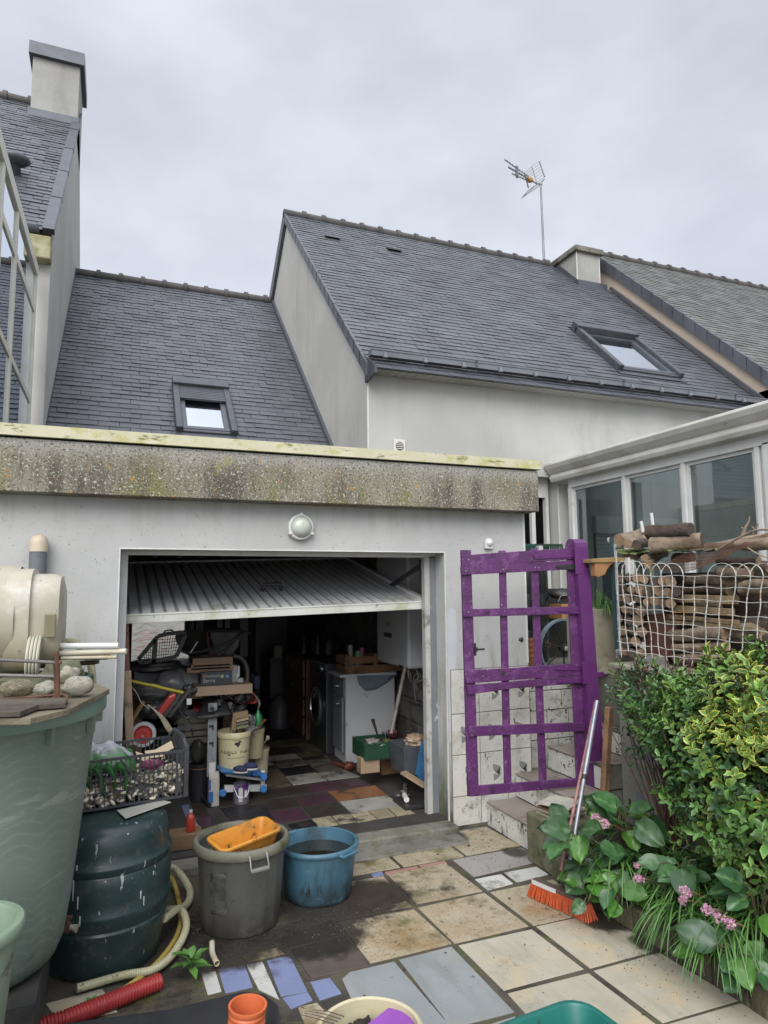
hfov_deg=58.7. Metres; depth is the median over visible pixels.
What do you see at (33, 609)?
cistern
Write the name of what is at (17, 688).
stone
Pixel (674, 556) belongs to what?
log
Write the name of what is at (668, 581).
log
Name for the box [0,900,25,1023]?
tub
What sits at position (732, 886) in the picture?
bergenia
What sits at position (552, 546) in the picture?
crate
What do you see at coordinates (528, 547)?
crate
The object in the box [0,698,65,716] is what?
board
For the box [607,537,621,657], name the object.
fence post
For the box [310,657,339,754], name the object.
washing machine
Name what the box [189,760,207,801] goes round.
bucket
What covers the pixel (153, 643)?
basket
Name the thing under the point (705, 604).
log
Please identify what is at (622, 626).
log
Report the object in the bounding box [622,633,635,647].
log
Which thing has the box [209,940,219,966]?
pipe offcut
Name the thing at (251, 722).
crumpled bag
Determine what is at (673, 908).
grass clump
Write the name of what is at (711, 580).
log
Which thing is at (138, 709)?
stick
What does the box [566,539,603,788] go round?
gate post
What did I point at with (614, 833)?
grass clump
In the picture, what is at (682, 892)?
flower
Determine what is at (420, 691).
pipe
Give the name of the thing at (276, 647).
carton
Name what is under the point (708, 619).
plank
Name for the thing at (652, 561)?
log
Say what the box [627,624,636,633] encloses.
log
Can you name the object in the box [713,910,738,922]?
flower
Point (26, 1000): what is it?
plinth block
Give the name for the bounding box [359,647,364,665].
jar
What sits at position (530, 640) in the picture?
flower pot
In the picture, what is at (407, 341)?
house
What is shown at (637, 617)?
log
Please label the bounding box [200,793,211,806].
black hose
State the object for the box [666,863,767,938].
grass clump
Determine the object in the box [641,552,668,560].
log
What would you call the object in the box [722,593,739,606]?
log
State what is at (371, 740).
lump
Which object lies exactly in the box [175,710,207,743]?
slatted crate
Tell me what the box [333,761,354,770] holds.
hand tool
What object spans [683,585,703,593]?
log
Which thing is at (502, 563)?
gate
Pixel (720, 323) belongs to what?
house
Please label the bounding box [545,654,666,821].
terrace
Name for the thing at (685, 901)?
flower
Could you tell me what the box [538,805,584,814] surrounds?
tile
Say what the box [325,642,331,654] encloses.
bottle
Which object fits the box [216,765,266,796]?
trolley
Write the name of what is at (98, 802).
shells
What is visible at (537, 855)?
concrete block
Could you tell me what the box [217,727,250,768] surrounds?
bucket
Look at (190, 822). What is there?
bottle
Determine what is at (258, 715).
bottle
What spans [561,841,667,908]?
grass clump
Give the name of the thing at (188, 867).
threshold
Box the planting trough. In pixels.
[65,992,279,1023]
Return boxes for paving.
[46,827,767,1023]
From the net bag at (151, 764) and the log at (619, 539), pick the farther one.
the log at (619, 539)
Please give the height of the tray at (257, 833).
0.150 m
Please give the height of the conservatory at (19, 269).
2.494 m
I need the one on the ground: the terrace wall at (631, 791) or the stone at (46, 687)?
the terrace wall at (631, 791)
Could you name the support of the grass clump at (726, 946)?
on the soil at (614, 839)
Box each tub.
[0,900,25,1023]
[283,826,358,907]
[499,1000,617,1023]
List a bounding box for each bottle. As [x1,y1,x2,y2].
[186,809,194,831]
[254,709,261,727]
[300,639,306,654]
[314,635,320,654]
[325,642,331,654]
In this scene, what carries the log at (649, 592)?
on the log at (656, 601)
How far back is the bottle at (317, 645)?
7.66 m
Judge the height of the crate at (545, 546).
0.144 m
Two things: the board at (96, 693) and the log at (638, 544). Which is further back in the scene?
the log at (638, 544)
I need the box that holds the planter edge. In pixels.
[552,857,767,1019]
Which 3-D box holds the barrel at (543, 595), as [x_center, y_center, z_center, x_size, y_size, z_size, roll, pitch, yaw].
[1.205,0.861,6.008,0.485,0.877,0.485,2,-7,-21]
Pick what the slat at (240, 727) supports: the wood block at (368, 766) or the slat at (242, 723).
the slat at (242, 723)
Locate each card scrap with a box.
[135,751,153,760]
[145,749,164,758]
[155,741,173,757]
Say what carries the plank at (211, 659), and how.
on the plank at (194, 667)
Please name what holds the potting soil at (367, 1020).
in the bucket at (354, 1009)
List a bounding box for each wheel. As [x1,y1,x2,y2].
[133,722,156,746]
[541,618,567,664]
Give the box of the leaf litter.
[281,831,644,1013]
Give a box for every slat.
[236,717,247,721]
[236,721,247,725]
[236,724,247,728]
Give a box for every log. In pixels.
[613,529,643,546]
[618,574,621,582]
[618,583,626,593]
[620,604,629,612]
[620,614,624,622]
[620,622,627,634]
[621,645,627,655]
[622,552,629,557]
[622,592,633,602]
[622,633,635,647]
[623,535,645,548]
[624,573,631,582]
[626,614,632,625]
[626,646,635,657]
[627,585,634,593]
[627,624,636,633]
[628,604,636,614]
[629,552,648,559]
[630,635,642,645]
[631,573,640,582]
[632,538,648,549]
[632,614,643,625]
[632,646,644,657]
[633,594,641,602]
[634,585,644,595]
[634,603,646,616]
[637,625,646,636]
[640,576,649,584]
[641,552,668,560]
[641,598,649,606]
[642,586,652,596]
[643,557,663,568]
[644,522,694,538]
[644,595,660,605]
[648,532,704,553]
[650,578,657,585]
[651,585,663,595]
[657,576,666,586]
[659,597,666,606]
[663,587,670,596]
[664,575,675,586]
[665,597,675,607]
[667,626,728,641]
[670,586,681,596]
[671,552,695,562]
[671,641,730,651]
[672,652,735,662]
[681,625,693,628]
[681,640,701,642]
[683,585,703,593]
[684,574,714,586]
[686,574,727,584]
[695,603,722,607]
[703,584,733,595]
[704,533,767,551]
[715,556,761,565]
[716,566,753,578]
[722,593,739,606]
[725,579,742,586]
[726,561,767,572]
[728,623,755,630]
[729,628,767,640]
[732,634,767,645]
[734,537,767,550]
[737,582,767,595]
[740,617,767,630]
[741,646,767,653]
[742,579,767,588]
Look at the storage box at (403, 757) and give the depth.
5.31 m
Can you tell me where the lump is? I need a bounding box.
[365,737,380,744]
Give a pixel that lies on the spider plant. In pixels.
(603, 604)
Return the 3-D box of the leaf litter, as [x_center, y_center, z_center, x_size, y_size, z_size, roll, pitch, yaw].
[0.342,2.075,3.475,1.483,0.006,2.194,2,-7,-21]
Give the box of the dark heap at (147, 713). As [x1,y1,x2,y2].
[138,698,186,721]
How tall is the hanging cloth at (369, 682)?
0.146 m
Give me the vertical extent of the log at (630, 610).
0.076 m
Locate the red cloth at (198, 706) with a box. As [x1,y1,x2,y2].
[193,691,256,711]
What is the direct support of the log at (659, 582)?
on the log at (657, 591)
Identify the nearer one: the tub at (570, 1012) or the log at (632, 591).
the tub at (570, 1012)
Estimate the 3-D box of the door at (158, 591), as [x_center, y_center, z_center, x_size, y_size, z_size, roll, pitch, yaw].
[-1.056,0.588,5.666,2.220,0.537,1.954,2,-7,-21]
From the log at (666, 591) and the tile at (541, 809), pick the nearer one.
the tile at (541, 809)
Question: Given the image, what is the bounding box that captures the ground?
[131,621,552,877]
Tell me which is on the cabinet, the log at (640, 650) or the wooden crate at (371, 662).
the wooden crate at (371, 662)
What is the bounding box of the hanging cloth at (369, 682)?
[357,674,396,690]
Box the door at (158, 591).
[126,557,421,623]
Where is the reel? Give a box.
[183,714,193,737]
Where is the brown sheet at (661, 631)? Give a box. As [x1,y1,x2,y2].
[643,613,681,657]
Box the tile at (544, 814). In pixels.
[536,811,582,819]
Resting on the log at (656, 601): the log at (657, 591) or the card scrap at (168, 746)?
the log at (657, 591)
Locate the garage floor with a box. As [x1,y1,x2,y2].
[122,708,447,860]
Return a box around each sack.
[88,740,136,773]
[130,659,187,672]
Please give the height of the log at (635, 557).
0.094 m
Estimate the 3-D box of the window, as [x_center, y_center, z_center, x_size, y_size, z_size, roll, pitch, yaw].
[1.538,0.570,7.772,0.800,1.936,0.075,2,-7,-21]
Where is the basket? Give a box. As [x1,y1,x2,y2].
[137,629,186,663]
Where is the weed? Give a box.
[170,945,212,978]
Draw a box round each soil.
[348,1015,370,1023]
[566,822,767,956]
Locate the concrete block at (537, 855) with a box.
[527,810,598,875]
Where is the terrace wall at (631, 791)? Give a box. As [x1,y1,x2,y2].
[608,661,767,877]
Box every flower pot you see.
[228,993,266,1023]
[528,637,532,643]
[528,649,533,654]
[528,655,533,665]
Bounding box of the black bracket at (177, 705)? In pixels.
[163,688,191,718]
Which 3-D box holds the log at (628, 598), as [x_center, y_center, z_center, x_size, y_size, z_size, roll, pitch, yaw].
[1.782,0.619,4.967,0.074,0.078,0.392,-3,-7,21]
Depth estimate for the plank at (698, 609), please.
4.26 m
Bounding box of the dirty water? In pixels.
[286,839,350,854]
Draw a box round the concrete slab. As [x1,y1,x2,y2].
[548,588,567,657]
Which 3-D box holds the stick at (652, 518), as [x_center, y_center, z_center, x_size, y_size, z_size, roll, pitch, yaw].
[1.988,0.079,5.052,0.020,0.147,0.028,2,-7,-21]
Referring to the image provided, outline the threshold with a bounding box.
[171,820,458,879]
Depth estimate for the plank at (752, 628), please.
4.19 m
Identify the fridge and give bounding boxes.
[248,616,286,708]
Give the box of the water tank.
[0,695,106,987]
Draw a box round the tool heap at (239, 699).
[200,693,250,711]
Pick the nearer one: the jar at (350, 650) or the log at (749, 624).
the log at (749, 624)
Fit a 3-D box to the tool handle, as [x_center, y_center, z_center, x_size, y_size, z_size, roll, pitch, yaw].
[-0.074,1.762,5.598,0.073,0.134,0.031,4,-8,-35]
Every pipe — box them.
[28,534,47,573]
[59,649,126,655]
[60,643,119,648]
[60,655,117,659]
[407,669,415,702]
[409,669,415,683]
[414,669,422,702]
[415,668,422,694]
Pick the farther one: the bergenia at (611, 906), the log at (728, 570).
the log at (728, 570)
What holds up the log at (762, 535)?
on the roofing sheet at (636, 551)
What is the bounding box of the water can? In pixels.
[268,695,288,728]
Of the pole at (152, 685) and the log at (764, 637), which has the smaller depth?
the log at (764, 637)
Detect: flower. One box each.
[591,813,617,825]
[600,818,624,831]
[632,873,660,885]
[678,885,706,900]
[678,896,698,905]
[700,903,729,915]
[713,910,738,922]
[723,918,750,930]
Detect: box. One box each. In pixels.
[230,709,248,730]
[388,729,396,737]
[388,738,419,774]
[549,604,567,618]
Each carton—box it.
[198,670,231,685]
[208,771,218,806]
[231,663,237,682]
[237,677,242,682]
[271,644,281,651]
[271,651,281,657]
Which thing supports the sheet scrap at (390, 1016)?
on the potting soil at (367, 1020)
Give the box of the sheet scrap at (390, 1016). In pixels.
[368,1008,413,1023]
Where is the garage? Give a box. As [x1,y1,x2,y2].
[0,422,540,828]
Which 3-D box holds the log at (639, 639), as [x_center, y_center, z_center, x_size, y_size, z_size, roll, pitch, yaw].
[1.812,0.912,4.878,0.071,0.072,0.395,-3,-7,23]
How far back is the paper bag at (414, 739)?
5.36 m
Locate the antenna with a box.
[504,159,544,258]
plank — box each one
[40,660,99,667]
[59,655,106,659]
[123,624,130,747]
[124,670,133,745]
[185,666,233,673]
[187,661,229,669]
[188,653,232,666]
[400,770,423,787]
[600,706,613,791]
[666,620,760,630]
[668,614,739,624]
[669,605,734,615]
[670,594,733,603]
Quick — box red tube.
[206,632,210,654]
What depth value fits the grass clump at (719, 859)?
3.56 m
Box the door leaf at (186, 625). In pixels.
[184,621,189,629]
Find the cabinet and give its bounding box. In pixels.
[328,670,396,762]
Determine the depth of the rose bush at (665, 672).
4.00 m
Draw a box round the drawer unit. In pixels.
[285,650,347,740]
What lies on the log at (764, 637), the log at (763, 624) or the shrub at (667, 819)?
the log at (763, 624)
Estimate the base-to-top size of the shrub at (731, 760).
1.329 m
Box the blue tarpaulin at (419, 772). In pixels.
[415,740,423,780]
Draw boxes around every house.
[0,39,86,424]
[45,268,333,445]
[269,209,767,735]
[593,252,767,588]
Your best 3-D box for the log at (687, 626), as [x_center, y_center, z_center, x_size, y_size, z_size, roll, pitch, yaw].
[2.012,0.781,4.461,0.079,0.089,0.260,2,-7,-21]
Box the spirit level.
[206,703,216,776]
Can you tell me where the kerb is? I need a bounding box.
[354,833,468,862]
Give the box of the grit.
[155,832,755,1019]
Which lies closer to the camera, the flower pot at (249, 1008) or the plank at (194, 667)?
the flower pot at (249, 1008)
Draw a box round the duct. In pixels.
[40,973,162,1023]
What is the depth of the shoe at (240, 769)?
5.05 m
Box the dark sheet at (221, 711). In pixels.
[196,698,232,718]
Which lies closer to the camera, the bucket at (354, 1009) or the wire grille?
the bucket at (354, 1009)
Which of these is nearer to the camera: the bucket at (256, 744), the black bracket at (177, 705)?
the black bracket at (177, 705)
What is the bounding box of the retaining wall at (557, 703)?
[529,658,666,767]
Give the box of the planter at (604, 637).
[566,608,633,673]
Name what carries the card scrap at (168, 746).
on the shells
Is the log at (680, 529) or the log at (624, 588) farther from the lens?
the log at (624, 588)
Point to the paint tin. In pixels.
(240, 794)
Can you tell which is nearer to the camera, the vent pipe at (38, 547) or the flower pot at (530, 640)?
the vent pipe at (38, 547)
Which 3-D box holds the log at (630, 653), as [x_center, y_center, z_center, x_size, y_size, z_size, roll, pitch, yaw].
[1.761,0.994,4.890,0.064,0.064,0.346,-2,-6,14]
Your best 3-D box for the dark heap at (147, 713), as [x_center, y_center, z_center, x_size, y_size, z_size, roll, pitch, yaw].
[-1.570,1.407,4.849,0.341,0.169,0.144,2,-7,-21]
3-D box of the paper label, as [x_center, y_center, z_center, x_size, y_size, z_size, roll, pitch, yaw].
[-1.297,1.933,5.150,0.047,0.087,0.005,2,-7,-21]
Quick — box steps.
[487,723,622,849]
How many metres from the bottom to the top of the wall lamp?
0.183 m
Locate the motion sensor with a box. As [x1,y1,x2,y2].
[484,538,492,548]
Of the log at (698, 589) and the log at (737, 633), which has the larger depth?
the log at (698, 589)
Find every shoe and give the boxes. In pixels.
[233,765,247,773]
[243,762,257,770]
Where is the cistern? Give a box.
[0,565,66,673]
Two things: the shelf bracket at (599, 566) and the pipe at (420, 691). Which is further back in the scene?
the pipe at (420, 691)
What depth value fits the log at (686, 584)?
4.56 m
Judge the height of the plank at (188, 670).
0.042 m
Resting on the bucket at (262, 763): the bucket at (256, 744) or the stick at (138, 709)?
the bucket at (256, 744)
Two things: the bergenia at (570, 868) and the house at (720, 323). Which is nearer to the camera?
the bergenia at (570, 868)
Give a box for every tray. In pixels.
[207,816,280,851]
[393,794,424,810]
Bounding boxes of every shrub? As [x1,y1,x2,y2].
[604,653,713,856]
[624,634,767,917]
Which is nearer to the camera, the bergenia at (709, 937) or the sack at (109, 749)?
the bergenia at (709, 937)
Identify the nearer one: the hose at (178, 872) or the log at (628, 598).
the hose at (178, 872)
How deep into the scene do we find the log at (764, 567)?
4.04 m
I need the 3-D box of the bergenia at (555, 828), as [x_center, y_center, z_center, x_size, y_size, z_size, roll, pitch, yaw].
[1.011,1.765,3.574,0.425,0.394,0.424,-1,-6,9]
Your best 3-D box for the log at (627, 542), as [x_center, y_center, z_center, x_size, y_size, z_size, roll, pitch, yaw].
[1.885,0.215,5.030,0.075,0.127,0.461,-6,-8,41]
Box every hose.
[76,905,189,992]
[121,873,182,987]
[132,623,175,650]
[165,864,193,912]
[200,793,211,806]
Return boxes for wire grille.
[657,541,757,571]
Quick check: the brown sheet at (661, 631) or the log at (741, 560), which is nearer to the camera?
the log at (741, 560)
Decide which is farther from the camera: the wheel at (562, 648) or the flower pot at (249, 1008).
the wheel at (562, 648)
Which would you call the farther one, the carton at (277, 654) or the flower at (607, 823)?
the carton at (277, 654)
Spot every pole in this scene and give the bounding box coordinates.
[131,679,183,693]
[389,668,406,733]
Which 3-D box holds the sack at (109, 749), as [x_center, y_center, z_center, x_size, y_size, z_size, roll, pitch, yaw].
[-1.451,1.221,3.431,0.388,0.146,0.354,2,-7,-21]
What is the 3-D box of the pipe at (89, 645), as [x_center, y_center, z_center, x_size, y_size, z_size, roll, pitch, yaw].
[-1.459,0.632,3.220,0.416,0.029,0.028,0,-6,0]
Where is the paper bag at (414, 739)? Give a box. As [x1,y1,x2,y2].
[404,732,423,745]
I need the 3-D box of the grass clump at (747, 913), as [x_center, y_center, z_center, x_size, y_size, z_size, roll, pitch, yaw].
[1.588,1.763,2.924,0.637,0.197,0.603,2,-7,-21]
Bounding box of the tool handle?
[371,719,377,734]
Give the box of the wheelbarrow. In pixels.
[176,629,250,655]
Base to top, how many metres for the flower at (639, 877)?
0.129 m
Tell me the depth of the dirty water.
3.90 m
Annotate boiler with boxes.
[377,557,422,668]
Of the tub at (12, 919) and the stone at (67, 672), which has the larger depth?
the stone at (67, 672)
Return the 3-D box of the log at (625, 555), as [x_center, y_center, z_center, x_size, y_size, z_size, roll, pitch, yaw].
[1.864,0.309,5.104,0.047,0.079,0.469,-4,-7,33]
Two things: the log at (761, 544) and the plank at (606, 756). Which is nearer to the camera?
the log at (761, 544)
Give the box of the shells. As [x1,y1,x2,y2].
[83,757,183,808]
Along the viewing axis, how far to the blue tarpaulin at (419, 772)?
5.22 m
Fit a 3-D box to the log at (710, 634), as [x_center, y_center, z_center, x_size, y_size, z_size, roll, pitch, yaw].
[1.984,0.771,4.323,0.087,0.115,0.431,2,-7,-21]
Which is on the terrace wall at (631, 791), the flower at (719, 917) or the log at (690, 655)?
the log at (690, 655)
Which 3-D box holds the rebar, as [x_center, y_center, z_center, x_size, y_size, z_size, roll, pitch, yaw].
[-1.159,0.575,2.420,0.032,0.164,0.031,2,-7,-21]
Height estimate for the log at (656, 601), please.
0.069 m
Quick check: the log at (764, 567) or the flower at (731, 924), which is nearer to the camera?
the flower at (731, 924)
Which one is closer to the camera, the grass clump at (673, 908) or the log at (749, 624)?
the grass clump at (673, 908)
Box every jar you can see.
[347,645,353,665]
[354,651,360,665]
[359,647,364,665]
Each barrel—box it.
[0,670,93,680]
[50,802,171,982]
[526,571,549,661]
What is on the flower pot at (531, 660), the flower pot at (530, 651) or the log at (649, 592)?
the flower pot at (530, 651)
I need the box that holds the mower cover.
[158,693,175,714]
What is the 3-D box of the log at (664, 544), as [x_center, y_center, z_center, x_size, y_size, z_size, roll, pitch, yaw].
[1.944,0.208,4.539,0.337,0.126,0.117,-6,-8,41]
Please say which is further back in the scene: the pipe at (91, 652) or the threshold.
the threshold
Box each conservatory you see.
[0,128,38,423]
[544,400,767,650]
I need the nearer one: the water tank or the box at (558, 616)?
the water tank
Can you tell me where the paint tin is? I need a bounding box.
[233,781,249,804]
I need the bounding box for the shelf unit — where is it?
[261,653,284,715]
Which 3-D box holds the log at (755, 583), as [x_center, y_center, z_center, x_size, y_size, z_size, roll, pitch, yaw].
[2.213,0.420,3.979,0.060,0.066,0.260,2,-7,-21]
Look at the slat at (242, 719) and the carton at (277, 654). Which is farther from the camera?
the carton at (277, 654)
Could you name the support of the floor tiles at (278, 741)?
on the garage floor
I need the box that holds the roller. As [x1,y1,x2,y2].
[402,792,408,802]
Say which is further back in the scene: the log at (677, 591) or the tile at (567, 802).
the log at (677, 591)
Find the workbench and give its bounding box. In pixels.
[131,676,251,781]
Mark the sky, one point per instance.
(645, 122)
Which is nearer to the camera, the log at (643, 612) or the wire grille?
the wire grille
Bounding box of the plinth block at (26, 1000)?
[4,959,49,1023]
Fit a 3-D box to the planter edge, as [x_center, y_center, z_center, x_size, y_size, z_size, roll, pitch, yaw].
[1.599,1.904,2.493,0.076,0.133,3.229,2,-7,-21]
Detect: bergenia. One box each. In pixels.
[536,803,616,864]
[556,828,640,898]
[563,869,616,914]
[582,791,672,869]
[584,871,655,921]
[636,851,713,903]
[672,918,767,994]
[707,857,767,939]
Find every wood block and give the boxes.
[169,825,201,851]
[357,756,379,773]
[378,758,398,774]
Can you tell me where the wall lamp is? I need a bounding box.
[287,513,313,539]
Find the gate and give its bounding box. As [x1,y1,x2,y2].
[460,544,584,796]
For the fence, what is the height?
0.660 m
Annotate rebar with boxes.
[53,651,61,697]
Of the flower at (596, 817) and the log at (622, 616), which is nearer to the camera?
the flower at (596, 817)
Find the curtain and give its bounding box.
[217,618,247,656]
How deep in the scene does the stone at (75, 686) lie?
2.53 m
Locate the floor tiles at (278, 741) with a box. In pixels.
[158,714,414,829]
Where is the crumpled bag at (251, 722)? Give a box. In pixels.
[242,713,258,733]
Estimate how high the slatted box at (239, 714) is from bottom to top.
0.144 m
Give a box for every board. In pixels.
[0,684,108,724]
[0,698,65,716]
[117,800,170,818]
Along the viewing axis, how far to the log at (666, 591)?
4.44 m
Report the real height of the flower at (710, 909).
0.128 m
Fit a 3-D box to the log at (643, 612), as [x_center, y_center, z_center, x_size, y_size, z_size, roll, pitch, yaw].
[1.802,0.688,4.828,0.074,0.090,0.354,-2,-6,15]
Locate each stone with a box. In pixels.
[0,679,35,696]
[33,680,53,694]
[60,665,79,684]
[61,676,93,696]
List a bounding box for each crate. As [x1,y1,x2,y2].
[82,728,188,812]
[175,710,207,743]
[336,653,402,673]
[352,733,398,760]
[525,544,535,550]
[535,544,548,549]
[547,544,562,560]
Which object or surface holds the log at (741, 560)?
on the log at (728, 570)
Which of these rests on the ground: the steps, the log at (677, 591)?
the steps
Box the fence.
[616,561,767,666]
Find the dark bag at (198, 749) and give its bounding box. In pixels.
[190,739,206,763]
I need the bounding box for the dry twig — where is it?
[300,1009,343,1023]
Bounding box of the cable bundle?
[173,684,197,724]
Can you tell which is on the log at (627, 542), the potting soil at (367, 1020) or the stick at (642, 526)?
the stick at (642, 526)
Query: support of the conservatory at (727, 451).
on the terrace
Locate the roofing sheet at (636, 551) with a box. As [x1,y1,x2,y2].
[617,548,716,554]
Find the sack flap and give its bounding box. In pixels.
[86,762,127,797]
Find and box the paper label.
[209,762,214,772]
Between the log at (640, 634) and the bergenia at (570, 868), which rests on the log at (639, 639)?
the log at (640, 634)
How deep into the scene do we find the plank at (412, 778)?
5.16 m
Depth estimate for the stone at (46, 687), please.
2.52 m
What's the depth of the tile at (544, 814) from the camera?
4.17 m
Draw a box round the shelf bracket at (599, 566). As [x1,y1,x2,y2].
[583,557,624,576]
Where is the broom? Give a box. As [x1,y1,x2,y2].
[527,700,598,923]
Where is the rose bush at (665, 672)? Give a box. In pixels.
[623,646,695,753]
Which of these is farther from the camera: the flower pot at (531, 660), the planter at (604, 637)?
the flower pot at (531, 660)
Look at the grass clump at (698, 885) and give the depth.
3.22 m
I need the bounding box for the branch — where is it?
[715,516,767,558]
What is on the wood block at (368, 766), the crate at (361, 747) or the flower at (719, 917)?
the crate at (361, 747)
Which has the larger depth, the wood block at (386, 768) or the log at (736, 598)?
the wood block at (386, 768)
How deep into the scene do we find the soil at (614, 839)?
3.55 m
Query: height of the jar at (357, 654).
0.198 m
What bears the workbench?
on the garage floor
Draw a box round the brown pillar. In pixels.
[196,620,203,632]
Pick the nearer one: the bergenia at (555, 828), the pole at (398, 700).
the bergenia at (555, 828)
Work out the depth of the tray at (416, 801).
5.06 m
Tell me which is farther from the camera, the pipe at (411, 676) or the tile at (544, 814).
the pipe at (411, 676)
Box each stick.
[122,701,145,737]
[560,702,594,870]
[640,521,643,532]
[650,513,654,524]
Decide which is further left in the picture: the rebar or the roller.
the rebar
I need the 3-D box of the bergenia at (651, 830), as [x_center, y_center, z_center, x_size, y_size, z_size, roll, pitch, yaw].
[1.284,1.733,3.651,0.389,0.471,0.498,2,-7,-21]
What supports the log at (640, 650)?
on the terrace wall at (631, 791)
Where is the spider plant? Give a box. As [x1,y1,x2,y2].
[592,590,627,616]
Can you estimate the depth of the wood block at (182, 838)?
4.26 m
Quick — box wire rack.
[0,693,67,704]
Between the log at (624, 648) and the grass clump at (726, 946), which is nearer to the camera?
the grass clump at (726, 946)
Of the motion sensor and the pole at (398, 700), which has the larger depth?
the pole at (398, 700)
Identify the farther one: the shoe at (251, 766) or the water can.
the water can
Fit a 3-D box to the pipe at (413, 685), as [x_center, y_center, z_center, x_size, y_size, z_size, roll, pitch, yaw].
[0.244,1.506,5.915,0.031,0.304,0.129,-6,-8,39]
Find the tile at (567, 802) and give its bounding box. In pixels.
[538,794,582,809]
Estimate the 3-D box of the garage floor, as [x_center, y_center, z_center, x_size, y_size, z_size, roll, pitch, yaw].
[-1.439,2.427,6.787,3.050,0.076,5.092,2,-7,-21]
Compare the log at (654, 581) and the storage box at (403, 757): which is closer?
the log at (654, 581)
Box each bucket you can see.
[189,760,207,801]
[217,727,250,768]
[249,726,264,758]
[251,746,268,773]
[317,996,422,1023]
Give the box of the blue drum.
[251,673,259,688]
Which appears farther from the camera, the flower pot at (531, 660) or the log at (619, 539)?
the flower pot at (531, 660)
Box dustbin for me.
[192,820,289,939]
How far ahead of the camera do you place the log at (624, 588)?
4.83 m
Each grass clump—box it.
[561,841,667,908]
[588,820,687,872]
[611,843,709,908]
[620,883,738,971]
[623,853,739,923]
[652,904,767,998]
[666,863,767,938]
[678,893,767,969]
[692,844,755,875]
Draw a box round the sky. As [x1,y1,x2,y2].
[0,0,767,296]
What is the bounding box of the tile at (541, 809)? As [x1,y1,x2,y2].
[538,808,585,816]
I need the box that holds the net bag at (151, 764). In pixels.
[141,759,162,769]
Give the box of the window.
[524,479,550,588]

